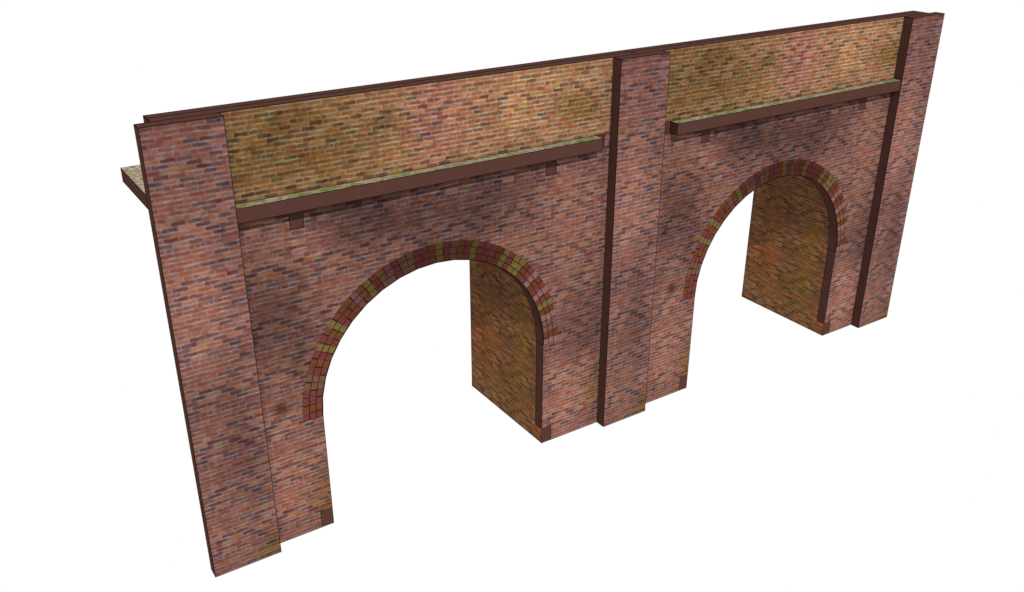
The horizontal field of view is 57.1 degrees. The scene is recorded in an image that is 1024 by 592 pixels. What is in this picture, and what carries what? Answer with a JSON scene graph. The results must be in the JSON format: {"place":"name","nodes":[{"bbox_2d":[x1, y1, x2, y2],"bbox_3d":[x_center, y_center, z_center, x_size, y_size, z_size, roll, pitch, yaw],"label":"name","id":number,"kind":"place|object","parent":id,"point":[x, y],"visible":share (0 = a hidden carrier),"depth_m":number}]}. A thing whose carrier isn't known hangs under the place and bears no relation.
{"place":"outdoors","nodes":[
{"label":"outdoors","id":0,"kind":"place"},
{"bbox_2d":[120,10,944,577],"bbox_3d":[1.799,-1.551,22.248,20.013,8.699,3.377,-16,30,-30],"label":"brick viaduct","id":1,"kind":"object","parent":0,"point":[576,210],"visible":1,"depth_m":19.22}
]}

